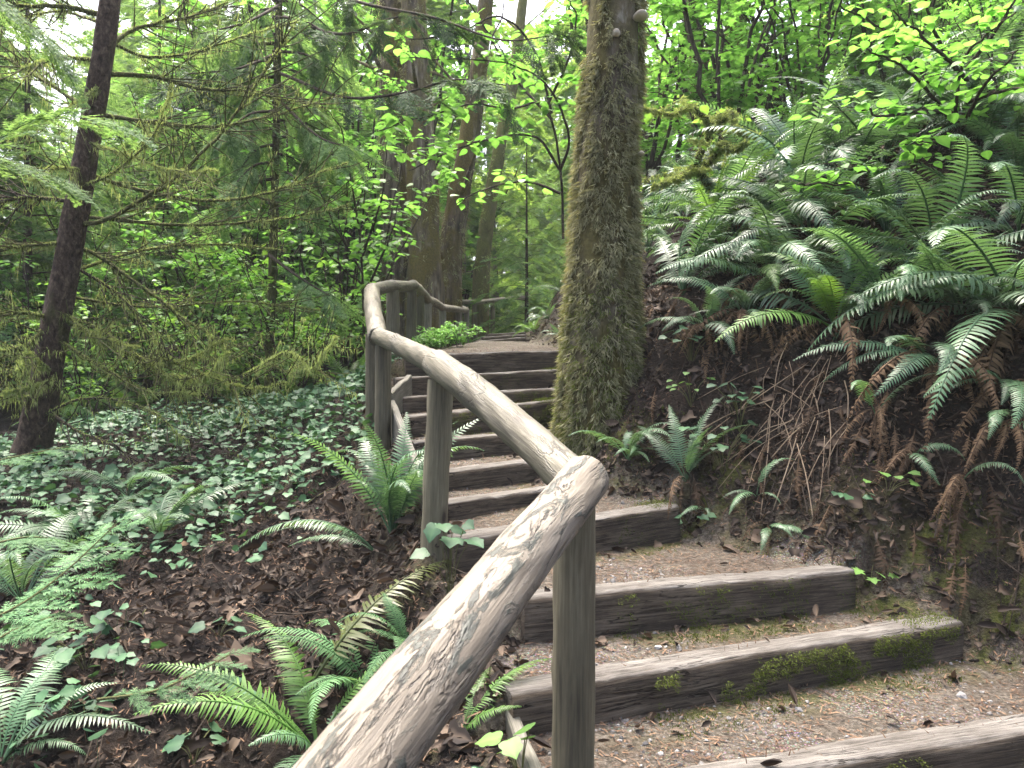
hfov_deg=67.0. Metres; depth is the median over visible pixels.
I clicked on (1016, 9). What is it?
sword fern
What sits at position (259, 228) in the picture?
leafy shrub
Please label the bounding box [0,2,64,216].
hemlock tree
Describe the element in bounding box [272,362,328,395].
sword fern
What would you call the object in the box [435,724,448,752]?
dry leaf
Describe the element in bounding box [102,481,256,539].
sword fern
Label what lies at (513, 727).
edge board
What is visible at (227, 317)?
leafy shrub
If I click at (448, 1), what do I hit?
leafy shrub
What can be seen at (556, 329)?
sword fern
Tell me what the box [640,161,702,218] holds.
sword fern
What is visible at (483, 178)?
hemlock tree
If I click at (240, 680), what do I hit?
ivy sprig
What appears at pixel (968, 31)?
sword fern
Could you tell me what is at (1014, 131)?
sword fern
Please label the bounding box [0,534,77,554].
cedar bough
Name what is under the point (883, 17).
leafy shrub
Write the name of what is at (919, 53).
sword fern
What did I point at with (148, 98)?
leafy shrub
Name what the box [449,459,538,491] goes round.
timber step
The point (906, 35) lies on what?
hazel shrub
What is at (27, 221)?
hemlock tree
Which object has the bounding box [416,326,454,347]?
leafy plant
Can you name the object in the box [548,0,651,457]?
mossy tree
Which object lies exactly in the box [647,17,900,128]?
vine maple
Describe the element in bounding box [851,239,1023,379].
sword fern
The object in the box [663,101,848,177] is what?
sword fern
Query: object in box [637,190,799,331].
sword fern
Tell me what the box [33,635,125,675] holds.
ivy sprig
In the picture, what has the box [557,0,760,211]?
leafy shrub
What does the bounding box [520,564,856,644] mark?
timber step
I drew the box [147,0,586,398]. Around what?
cedar tree
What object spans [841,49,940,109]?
sword fern
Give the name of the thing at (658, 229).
sword fern
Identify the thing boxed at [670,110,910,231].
sword fern
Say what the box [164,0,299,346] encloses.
hemlock tree
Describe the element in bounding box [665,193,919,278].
sword fern
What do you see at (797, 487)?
dead fern litter
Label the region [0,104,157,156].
cedar bough
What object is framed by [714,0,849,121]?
leafy shrub
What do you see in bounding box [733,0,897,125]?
leafy shrub
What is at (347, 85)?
alder tree
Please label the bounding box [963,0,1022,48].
leafy shrub
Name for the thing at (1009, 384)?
sword fern
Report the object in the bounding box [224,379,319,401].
sword fern
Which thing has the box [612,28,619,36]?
bracket fungus
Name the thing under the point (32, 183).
hemlock tree
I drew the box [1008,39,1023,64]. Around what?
sword fern
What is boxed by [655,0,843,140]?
leafy shrub
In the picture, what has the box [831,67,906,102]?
sword fern
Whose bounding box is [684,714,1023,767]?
timber step
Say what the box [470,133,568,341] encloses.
hemlock tree
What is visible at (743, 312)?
sword fern
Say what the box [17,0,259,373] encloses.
hemlock tree
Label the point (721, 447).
ivy sprig
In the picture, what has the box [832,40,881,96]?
sword fern
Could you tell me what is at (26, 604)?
cedar bough
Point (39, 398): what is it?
spruce tree
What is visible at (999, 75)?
sword fern
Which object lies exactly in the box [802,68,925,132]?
sword fern
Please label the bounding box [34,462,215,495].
sword fern
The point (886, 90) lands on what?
sword fern
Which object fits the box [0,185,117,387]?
leafy shrub
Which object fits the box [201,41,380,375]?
hemlock tree
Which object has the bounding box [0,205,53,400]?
leafy shrub
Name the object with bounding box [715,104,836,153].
sword fern
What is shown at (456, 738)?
leaf litter
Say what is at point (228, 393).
sword fern
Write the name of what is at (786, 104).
sword fern
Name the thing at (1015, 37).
sword fern
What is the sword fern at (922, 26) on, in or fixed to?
on the ground at (854, 714)
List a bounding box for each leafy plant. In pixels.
[410,335,443,347]
[412,335,433,346]
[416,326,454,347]
[419,326,453,348]
[429,327,465,346]
[441,321,485,346]
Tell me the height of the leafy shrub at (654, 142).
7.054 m
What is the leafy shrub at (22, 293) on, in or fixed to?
on the ground at (854, 714)
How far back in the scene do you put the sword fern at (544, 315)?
11.67 m
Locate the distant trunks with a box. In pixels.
[53,0,935,374]
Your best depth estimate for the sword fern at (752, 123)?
8.91 m
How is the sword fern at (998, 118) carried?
on the ground at (854, 714)
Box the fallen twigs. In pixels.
[0,146,1023,767]
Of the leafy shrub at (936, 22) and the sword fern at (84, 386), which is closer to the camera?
the leafy shrub at (936, 22)
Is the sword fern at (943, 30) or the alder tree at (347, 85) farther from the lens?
the alder tree at (347, 85)
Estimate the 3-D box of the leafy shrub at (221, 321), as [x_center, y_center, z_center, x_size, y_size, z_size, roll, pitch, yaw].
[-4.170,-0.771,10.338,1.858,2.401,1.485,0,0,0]
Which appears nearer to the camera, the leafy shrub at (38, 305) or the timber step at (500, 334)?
the leafy shrub at (38, 305)
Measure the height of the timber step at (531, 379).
0.303 m
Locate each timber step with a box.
[393,367,558,395]
[403,388,554,413]
[404,350,558,375]
[404,396,555,437]
[411,430,552,463]
[446,498,680,573]
[448,485,546,520]
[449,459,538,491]
[477,337,526,341]
[481,334,525,339]
[485,332,525,336]
[497,609,965,734]
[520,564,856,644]
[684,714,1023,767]
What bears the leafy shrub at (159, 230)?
on the ground at (854, 714)
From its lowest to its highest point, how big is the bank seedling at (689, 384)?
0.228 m
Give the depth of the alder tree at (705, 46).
12.91 m
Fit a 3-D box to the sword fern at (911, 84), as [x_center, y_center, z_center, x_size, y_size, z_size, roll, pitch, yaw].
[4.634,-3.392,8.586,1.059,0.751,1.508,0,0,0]
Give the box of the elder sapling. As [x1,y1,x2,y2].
[284,90,426,335]
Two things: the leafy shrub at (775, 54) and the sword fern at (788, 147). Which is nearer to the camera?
the sword fern at (788, 147)
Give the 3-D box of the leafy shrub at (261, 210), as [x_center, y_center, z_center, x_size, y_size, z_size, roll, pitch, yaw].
[-4.220,-2.124,12.940,3.474,4.514,2.992,0,0,0]
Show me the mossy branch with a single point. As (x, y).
(700, 169)
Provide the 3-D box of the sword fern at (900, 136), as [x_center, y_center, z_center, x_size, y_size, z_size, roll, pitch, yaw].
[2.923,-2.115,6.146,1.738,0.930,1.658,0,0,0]
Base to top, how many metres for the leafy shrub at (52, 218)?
4.126 m
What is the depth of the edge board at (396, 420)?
4.92 m
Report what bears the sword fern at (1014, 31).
on the ground at (854, 714)
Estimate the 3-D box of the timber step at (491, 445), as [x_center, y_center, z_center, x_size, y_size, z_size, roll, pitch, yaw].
[-0.198,0.486,5.295,1.080,0.278,0.172,-2,1,-31]
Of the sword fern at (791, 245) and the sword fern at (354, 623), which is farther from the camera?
the sword fern at (791, 245)
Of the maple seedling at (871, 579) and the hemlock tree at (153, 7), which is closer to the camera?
the maple seedling at (871, 579)
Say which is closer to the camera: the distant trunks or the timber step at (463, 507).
the timber step at (463, 507)
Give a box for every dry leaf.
[212,639,252,673]
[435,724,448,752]
[751,529,762,542]
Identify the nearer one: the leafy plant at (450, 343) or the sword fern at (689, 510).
the sword fern at (689, 510)
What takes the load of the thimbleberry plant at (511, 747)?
on the ground at (854, 714)
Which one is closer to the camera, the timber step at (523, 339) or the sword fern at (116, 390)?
the sword fern at (116, 390)
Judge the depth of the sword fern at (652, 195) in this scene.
9.80 m
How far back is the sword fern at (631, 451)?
4.68 m
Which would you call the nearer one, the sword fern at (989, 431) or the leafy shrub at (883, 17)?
the sword fern at (989, 431)
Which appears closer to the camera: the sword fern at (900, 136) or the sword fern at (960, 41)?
the sword fern at (900, 136)
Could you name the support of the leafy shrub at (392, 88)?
on the ground at (854, 714)
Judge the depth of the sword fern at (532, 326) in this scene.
12.47 m
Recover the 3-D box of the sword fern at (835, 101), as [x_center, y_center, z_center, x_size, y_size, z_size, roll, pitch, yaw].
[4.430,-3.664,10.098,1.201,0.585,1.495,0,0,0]
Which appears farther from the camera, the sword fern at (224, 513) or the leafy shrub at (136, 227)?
the leafy shrub at (136, 227)
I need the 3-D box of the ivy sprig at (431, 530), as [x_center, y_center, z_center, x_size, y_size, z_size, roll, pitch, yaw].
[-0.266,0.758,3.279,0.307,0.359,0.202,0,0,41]
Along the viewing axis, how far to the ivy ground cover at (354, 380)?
5.79 m
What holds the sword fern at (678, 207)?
on the ground at (854, 714)
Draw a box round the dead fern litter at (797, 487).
[641,190,1023,619]
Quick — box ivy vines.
[0,347,449,655]
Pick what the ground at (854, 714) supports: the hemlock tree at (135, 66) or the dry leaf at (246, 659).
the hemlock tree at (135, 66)
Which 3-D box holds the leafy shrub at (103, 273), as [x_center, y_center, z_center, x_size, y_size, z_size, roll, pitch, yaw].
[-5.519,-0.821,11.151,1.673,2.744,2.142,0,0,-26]
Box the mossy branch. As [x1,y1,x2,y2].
[640,94,762,192]
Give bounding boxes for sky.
[0,0,845,380]
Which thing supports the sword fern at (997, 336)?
on the ground at (854, 714)
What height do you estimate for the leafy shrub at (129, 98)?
6.207 m
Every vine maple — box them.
[373,0,588,238]
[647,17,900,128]
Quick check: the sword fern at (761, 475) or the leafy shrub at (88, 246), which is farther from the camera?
the leafy shrub at (88, 246)
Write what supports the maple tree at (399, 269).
on the ground at (854, 714)
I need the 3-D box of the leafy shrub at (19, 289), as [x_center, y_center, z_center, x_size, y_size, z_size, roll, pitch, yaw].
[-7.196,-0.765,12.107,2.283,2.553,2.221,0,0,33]
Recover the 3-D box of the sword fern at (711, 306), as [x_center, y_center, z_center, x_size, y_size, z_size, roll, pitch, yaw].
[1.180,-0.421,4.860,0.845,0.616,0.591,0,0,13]
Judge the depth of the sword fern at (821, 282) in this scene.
4.57 m
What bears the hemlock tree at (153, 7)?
on the ground at (854, 714)
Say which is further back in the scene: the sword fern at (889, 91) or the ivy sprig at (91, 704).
the sword fern at (889, 91)
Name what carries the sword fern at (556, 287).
on the ground at (854, 714)
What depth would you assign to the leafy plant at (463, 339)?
9.47 m
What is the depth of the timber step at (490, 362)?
7.19 m
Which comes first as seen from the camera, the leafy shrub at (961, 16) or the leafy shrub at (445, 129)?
the leafy shrub at (961, 16)
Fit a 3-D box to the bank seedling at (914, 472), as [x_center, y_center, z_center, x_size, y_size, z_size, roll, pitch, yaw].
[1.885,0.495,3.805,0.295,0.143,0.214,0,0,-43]
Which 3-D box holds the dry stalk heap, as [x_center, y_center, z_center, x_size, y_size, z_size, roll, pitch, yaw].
[1.465,0.218,4.325,0.915,1.002,0.736,0,0,11]
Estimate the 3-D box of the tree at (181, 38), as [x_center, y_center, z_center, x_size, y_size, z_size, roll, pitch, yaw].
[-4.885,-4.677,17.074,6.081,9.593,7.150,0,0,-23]
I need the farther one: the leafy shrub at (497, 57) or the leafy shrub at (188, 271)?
the leafy shrub at (497, 57)
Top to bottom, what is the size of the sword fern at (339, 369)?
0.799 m
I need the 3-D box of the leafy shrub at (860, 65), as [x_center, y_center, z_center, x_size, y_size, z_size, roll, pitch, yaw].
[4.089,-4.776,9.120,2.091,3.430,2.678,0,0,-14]
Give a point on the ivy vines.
(213, 476)
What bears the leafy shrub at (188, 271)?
on the ground at (854, 714)
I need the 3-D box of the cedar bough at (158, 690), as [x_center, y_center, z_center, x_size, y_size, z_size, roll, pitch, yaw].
[-1.041,0.952,2.487,0.515,0.106,0.227,0,0,-41]
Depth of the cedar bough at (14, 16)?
5.22 m
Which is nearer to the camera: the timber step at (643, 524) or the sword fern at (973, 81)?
the timber step at (643, 524)
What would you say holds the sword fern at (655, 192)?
on the ground at (854, 714)
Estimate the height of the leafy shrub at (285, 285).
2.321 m
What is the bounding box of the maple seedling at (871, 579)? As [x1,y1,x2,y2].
[851,565,898,588]
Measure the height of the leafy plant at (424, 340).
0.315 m
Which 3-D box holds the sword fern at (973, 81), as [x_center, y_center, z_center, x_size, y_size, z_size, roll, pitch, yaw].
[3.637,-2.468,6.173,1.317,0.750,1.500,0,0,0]
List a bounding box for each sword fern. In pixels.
[0,486,170,544]
[0,510,149,600]
[0,646,150,763]
[13,396,130,424]
[25,376,114,399]
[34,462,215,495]
[60,368,138,411]
[64,379,186,418]
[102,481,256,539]
[133,612,387,767]
[206,380,263,399]
[206,504,254,522]
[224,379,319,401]
[231,369,318,390]
[236,519,372,550]
[241,618,378,723]
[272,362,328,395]
[287,412,483,533]
[290,337,364,379]
[302,559,448,696]
[332,354,363,368]
[337,593,408,684]
[462,659,550,727]
[488,317,530,332]
[511,318,540,336]
[526,302,558,331]
[531,273,564,312]
[540,324,559,343]
[570,422,684,459]
[636,153,695,224]
[636,273,766,359]
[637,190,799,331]
[638,184,680,251]
[639,158,677,231]
[639,395,757,525]
[640,155,752,239]
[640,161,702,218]
[641,140,830,233]
[641,203,748,257]
[643,159,832,234]
[647,268,797,354]
[653,126,912,238]
[655,194,889,341]
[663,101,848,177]
[663,107,812,172]
[663,133,837,204]
[665,117,787,207]
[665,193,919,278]
[666,120,799,169]
[669,141,796,243]
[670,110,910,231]
[677,155,771,175]
[678,505,717,518]
[684,48,927,195]
[686,120,798,145]
[693,123,767,197]
[701,241,989,390]
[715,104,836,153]
[721,83,969,189]
[723,458,789,514]
[742,521,808,553]
[755,84,910,146]
[761,42,1023,166]
[770,51,1012,162]
[772,198,1023,346]
[774,134,1023,270]
[780,89,912,139]
[782,30,1019,152]
[790,81,906,111]
[792,129,1014,233]
[794,335,999,456]
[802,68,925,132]
[802,83,935,126]
[807,225,1023,419]
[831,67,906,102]
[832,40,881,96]
[838,53,971,131]
[839,373,937,464]
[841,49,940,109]
[845,143,1023,252]
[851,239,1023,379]
[862,6,941,81]
[868,25,1016,97]
[871,443,965,514]
[873,52,965,95]
[874,7,1002,79]
[876,5,1023,86]
[880,11,990,80]
[881,9,1023,109]
[886,27,1021,102]
[894,29,1023,103]
[905,17,1022,100]
[906,24,1022,102]
[913,70,1023,147]
[918,117,1023,185]
[920,68,1023,150]
[923,367,1023,441]
[928,462,1023,556]
[961,409,1023,479]
[972,22,1023,46]
[985,3,1023,19]
[1007,30,1020,53]
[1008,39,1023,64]
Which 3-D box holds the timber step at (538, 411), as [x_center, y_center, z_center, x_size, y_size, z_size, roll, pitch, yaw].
[-0.182,0.295,5.722,1.206,0.302,0.199,-6,2,-25]
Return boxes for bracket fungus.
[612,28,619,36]
[633,9,647,21]
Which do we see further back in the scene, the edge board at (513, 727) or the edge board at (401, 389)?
the edge board at (401, 389)
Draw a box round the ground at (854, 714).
[0,66,1023,767]
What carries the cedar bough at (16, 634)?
attached to the cedar bough at (26, 604)
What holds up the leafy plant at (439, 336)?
on the ground at (854, 714)
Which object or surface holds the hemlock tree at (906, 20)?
on the ground at (854, 714)
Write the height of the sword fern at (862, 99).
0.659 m
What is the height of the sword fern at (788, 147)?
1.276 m
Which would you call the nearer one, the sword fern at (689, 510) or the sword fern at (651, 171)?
the sword fern at (689, 510)
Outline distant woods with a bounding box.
[0,0,1013,389]
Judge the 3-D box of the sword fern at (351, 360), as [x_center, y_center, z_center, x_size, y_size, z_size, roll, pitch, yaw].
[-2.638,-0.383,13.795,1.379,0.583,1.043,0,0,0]
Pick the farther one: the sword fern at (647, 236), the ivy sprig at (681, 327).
the sword fern at (647, 236)
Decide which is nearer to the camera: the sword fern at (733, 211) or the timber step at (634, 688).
the timber step at (634, 688)
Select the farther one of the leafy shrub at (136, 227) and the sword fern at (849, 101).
the leafy shrub at (136, 227)
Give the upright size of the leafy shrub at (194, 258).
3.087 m
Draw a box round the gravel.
[402,402,1023,767]
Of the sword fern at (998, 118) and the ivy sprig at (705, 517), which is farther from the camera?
the sword fern at (998, 118)
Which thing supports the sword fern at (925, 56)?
on the ground at (854, 714)
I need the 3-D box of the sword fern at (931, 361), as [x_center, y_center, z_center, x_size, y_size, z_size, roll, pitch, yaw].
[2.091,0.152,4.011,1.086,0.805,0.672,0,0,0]
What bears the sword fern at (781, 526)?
on the ground at (854, 714)
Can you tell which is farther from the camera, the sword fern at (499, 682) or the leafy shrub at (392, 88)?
the leafy shrub at (392, 88)
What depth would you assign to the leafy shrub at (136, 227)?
14.04 m
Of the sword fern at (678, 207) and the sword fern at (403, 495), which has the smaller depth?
the sword fern at (403, 495)
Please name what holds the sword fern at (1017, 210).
on the ground at (854, 714)
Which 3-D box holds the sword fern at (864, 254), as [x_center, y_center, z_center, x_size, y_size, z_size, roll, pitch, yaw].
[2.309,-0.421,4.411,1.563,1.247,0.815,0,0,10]
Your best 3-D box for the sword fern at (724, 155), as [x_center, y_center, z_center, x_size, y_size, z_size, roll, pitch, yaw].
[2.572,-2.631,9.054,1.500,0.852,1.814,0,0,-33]
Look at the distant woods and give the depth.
28.54 m
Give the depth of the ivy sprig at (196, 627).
3.58 m
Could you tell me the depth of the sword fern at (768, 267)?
4.97 m
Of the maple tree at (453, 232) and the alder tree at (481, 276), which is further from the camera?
the alder tree at (481, 276)
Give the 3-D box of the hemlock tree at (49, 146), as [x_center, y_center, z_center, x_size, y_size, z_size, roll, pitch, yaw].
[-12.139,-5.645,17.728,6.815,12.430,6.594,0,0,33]
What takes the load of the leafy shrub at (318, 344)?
on the ground at (854, 714)
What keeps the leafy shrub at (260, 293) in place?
on the ground at (854, 714)
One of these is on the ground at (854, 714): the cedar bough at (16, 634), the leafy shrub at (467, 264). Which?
the leafy shrub at (467, 264)
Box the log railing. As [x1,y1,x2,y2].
[292,280,608,767]
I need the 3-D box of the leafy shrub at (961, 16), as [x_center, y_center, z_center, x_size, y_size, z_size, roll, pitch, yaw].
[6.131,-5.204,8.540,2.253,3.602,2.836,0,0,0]
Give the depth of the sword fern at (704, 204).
5.88 m
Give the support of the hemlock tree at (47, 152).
on the ground at (854, 714)
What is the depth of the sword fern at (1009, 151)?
5.43 m
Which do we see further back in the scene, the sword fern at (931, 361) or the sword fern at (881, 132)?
the sword fern at (881, 132)
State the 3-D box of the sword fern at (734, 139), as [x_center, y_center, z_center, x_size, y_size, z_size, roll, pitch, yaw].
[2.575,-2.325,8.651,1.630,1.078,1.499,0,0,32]
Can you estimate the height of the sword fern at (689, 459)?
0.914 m
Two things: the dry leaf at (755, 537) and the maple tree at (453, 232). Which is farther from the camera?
the maple tree at (453, 232)
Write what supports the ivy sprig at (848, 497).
on the ground at (854, 714)
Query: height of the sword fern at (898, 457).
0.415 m
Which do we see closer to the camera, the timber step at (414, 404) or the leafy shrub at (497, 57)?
the timber step at (414, 404)
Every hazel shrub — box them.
[774,150,992,195]
[788,0,1023,167]
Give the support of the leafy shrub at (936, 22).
on the ground at (854, 714)
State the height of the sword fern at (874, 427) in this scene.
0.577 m
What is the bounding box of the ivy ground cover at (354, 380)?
[0,343,482,767]
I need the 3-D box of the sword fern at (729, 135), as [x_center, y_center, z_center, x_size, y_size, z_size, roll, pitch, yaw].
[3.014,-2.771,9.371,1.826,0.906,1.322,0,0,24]
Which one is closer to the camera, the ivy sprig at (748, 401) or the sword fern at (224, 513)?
the ivy sprig at (748, 401)
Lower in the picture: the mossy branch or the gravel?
the gravel
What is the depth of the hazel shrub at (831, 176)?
5.03 m
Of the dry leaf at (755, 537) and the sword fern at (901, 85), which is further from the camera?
the sword fern at (901, 85)
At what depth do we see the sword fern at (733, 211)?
5.77 m
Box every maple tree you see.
[338,0,448,340]
[339,0,447,336]
[430,0,492,346]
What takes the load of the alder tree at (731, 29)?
on the ground at (854, 714)
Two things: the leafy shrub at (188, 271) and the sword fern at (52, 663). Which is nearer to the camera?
the sword fern at (52, 663)
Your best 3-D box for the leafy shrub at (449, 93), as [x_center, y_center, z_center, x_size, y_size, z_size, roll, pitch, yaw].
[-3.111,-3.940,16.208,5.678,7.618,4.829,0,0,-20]
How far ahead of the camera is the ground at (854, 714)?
3.84 m
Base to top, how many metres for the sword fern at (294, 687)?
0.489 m
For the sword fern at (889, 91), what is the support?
on the ground at (854, 714)
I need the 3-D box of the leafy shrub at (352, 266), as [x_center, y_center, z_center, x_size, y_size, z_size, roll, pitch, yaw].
[-1.851,-1.653,11.152,2.404,3.945,3.079,0,0,-20]
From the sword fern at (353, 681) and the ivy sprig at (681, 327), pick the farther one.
the ivy sprig at (681, 327)
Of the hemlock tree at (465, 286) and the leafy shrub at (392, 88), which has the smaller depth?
the leafy shrub at (392, 88)
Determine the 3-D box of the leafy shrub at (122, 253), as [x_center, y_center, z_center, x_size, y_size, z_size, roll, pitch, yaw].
[-7.171,-2.392,15.773,4.034,5.043,3.971,0,0,0]
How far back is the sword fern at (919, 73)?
8.06 m
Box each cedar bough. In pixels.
[0,0,89,108]
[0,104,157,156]
[0,158,98,208]
[0,444,101,466]
[0,509,149,628]
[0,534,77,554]
[0,611,94,647]
[96,646,260,714]
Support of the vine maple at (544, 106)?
on the ground at (854, 714)
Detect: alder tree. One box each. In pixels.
[270,0,358,366]
[330,1,376,363]
[471,0,554,341]
[658,1,747,103]
[686,0,754,156]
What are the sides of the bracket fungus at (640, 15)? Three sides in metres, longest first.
0.105 x 0.104 x 0.055 m
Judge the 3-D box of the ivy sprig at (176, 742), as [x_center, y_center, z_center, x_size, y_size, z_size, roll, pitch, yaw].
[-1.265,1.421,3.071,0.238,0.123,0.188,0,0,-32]
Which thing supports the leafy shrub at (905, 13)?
on the ground at (854, 714)
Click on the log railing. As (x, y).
(400, 708)
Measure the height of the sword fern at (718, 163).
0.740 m
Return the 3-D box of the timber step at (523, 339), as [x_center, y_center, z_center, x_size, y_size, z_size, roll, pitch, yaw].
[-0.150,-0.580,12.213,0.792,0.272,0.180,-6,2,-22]
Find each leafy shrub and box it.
[0,128,161,389]
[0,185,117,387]
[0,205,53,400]
[0,234,109,395]
[0,260,119,373]
[10,91,197,370]
[17,151,219,389]
[21,278,172,421]
[32,125,206,382]
[51,97,280,386]
[57,215,230,400]
[63,228,190,409]
[84,48,303,371]
[96,245,256,397]
[114,235,265,404]
[124,185,306,398]
[130,103,365,382]
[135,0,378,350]
[144,279,275,405]
[145,152,335,357]
[147,233,321,395]
[179,0,456,292]
[183,208,318,400]
[190,0,425,379]
[193,241,348,392]
[228,258,370,397]
[242,0,514,365]
[260,0,562,295]
[264,0,497,293]
[294,124,467,378]
[373,123,551,321]
[523,0,735,223]
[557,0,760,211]
[638,0,811,174]
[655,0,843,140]
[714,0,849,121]
[715,0,877,121]
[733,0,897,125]
[778,0,925,85]
[824,0,957,93]
[835,0,948,66]
[879,0,980,92]
[922,0,983,36]
[933,0,1023,134]
[946,0,1023,65]
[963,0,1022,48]
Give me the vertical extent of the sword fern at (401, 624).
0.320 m
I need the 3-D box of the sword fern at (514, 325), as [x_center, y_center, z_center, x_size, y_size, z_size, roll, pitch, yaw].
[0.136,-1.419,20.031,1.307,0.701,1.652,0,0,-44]
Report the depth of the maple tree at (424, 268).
13.38 m
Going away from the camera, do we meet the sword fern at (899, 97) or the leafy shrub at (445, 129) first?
the sword fern at (899, 97)
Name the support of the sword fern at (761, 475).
on the ground at (854, 714)
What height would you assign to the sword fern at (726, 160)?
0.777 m
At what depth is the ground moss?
3.28 m
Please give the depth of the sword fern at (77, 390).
10.78 m
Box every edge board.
[391,375,411,414]
[391,400,422,511]
[505,709,541,767]
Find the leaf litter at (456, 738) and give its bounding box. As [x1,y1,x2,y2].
[0,84,1023,767]
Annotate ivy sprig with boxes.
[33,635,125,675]
[51,689,120,727]
[161,721,226,764]
[188,616,246,637]
[227,676,268,721]
[410,519,483,593]
[658,325,717,361]
[674,512,716,530]
[678,420,761,473]
[706,382,762,431]
[831,491,874,507]
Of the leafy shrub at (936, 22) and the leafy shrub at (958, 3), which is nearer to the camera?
the leafy shrub at (936, 22)
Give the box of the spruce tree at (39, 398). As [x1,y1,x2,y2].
[0,0,393,473]
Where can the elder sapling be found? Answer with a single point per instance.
(357, 246)
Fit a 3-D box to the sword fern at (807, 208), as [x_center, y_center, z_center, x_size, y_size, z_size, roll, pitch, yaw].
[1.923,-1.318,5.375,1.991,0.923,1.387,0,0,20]
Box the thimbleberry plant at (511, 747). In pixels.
[475,722,535,767]
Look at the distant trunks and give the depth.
32.75 m
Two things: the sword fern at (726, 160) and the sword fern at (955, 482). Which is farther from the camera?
the sword fern at (726, 160)
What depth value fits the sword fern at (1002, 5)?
7.88 m
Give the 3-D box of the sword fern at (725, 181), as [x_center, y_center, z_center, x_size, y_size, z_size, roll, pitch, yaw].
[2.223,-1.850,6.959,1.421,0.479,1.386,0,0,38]
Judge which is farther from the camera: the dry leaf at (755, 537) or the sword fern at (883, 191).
the sword fern at (883, 191)
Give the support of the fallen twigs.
on the ground at (854, 714)
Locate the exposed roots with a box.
[653,303,1023,666]
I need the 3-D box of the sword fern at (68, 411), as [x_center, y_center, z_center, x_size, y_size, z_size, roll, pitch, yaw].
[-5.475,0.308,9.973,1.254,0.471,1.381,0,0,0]
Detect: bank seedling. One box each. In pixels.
[666,372,715,406]
[863,470,920,495]
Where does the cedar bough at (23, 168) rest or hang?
attached to the spruce tree at (39, 398)
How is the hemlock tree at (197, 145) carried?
on the ground at (854, 714)
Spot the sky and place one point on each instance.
(534, 7)
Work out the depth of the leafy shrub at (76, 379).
9.63 m
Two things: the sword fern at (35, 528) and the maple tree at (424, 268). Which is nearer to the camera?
the sword fern at (35, 528)
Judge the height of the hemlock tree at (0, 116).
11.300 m
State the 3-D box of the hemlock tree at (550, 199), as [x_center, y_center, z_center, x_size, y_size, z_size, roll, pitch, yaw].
[2.851,-5.205,26.977,5.536,9.807,5.328,0,0,0]
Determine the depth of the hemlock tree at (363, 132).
17.43 m
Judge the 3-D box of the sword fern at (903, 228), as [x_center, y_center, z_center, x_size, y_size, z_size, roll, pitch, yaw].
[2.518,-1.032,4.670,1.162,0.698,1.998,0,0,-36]
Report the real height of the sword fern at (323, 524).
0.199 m
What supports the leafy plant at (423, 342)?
on the ground at (854, 714)
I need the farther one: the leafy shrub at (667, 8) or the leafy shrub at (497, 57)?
the leafy shrub at (497, 57)
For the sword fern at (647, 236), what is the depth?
7.81 m
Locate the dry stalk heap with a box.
[698,339,851,519]
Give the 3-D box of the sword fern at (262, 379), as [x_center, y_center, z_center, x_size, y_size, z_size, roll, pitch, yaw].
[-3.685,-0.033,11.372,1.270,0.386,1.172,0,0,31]
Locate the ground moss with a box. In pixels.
[459,345,1023,741]
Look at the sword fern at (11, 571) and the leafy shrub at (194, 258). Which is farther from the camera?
the leafy shrub at (194, 258)
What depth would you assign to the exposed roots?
4.01 m
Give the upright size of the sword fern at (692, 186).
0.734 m
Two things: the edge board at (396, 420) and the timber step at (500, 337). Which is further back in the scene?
the timber step at (500, 337)
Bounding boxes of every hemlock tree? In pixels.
[0,0,143,357]
[0,0,183,412]
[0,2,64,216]
[0,9,133,363]
[0,11,120,387]
[0,28,48,331]
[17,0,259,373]
[67,0,310,365]
[69,0,384,378]
[76,49,204,363]
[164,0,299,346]
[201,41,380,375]
[257,7,381,367]
[300,0,523,341]
[435,98,539,339]
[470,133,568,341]
[524,99,575,321]
[801,0,964,94]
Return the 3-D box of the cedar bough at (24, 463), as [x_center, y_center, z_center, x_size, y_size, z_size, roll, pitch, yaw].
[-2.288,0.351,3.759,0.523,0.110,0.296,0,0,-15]
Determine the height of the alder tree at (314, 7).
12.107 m
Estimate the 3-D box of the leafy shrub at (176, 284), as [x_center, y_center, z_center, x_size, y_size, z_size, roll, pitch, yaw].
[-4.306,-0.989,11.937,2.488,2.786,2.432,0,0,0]
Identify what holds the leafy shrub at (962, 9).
on the ground at (854, 714)

